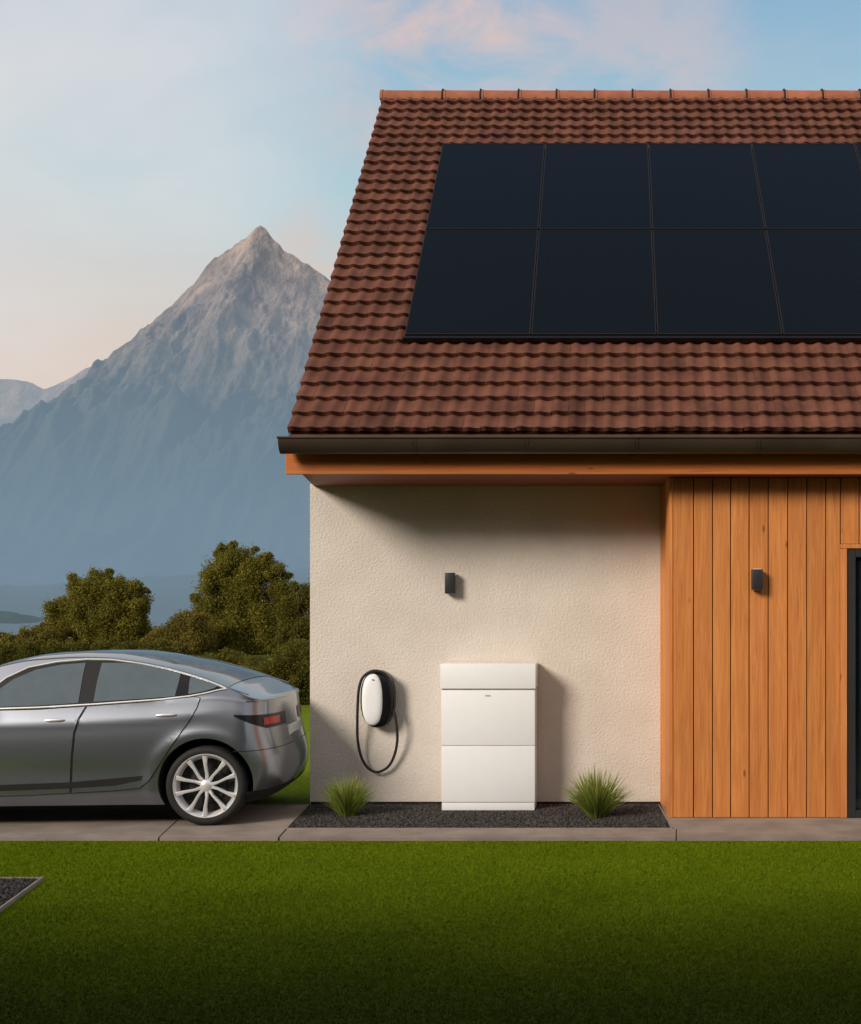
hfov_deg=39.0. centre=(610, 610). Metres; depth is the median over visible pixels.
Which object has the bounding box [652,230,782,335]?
solar panel
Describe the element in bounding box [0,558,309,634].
foothills
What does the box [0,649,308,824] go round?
parked car
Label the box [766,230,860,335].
solar panel
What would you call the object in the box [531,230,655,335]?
solar panel
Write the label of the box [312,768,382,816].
ornamental grass
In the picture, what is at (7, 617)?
lake
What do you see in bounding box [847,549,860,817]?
door
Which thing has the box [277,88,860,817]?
house
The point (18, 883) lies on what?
corner gravel
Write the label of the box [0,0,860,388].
sky
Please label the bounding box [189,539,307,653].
tree
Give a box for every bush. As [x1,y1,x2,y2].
[0,621,75,648]
[0,633,187,664]
[138,608,218,655]
[187,645,277,666]
[233,635,309,704]
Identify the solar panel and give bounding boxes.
[405,230,537,335]
[426,144,544,231]
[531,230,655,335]
[539,144,651,229]
[649,144,764,231]
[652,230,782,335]
[751,144,860,230]
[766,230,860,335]
[854,144,860,165]
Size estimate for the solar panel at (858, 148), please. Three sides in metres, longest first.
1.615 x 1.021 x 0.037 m
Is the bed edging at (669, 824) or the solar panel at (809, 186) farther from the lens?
the solar panel at (809, 186)
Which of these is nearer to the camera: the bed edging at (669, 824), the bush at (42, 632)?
the bed edging at (669, 824)
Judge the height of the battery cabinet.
1.193 m
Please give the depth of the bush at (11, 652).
29.86 m
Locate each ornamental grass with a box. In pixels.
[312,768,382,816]
[557,765,635,818]
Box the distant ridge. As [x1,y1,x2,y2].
[0,367,90,425]
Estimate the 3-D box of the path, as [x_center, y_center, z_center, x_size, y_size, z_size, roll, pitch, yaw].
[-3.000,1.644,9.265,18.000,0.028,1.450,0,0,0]
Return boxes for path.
[0,804,860,840]
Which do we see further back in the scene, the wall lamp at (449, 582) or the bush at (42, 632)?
the bush at (42, 632)
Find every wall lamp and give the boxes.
[445,572,454,593]
[751,569,762,589]
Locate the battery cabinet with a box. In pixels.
[440,662,537,809]
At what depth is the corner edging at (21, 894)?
6.98 m
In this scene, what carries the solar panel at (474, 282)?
attached to the house
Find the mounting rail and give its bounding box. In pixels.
[402,336,860,340]
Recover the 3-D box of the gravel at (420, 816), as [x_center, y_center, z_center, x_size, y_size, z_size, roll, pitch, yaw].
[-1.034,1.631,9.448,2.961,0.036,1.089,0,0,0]
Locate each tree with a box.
[40,565,159,646]
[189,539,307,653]
[267,578,309,651]
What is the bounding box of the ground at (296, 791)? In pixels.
[0,653,860,1023]
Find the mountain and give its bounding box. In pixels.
[0,225,329,584]
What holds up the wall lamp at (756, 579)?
attached to the house
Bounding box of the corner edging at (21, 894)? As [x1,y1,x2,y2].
[0,877,43,911]
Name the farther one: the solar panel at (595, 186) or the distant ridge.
the distant ridge
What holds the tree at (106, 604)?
on the ground at (296, 791)
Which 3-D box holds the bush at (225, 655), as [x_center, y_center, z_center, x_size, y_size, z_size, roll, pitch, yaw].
[-7.660,1.217,23.988,2.503,1.017,0.850,0,0,0]
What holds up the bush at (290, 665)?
on the ground at (296, 791)
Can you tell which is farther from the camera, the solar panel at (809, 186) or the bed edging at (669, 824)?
the solar panel at (809, 186)
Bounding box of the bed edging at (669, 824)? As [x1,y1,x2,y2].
[286,804,671,829]
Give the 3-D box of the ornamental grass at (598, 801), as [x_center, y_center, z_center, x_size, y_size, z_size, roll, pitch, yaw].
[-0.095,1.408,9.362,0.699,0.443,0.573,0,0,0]
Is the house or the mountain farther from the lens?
the mountain
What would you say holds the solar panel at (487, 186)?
attached to the house
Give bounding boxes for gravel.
[0,877,36,905]
[290,803,669,827]
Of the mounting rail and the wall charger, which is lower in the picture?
the wall charger
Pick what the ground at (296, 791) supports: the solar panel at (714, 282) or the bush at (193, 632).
the bush at (193, 632)
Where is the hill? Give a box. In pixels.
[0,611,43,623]
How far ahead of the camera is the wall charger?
9.86 m
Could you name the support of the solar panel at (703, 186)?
attached to the house
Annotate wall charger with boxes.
[356,669,398,772]

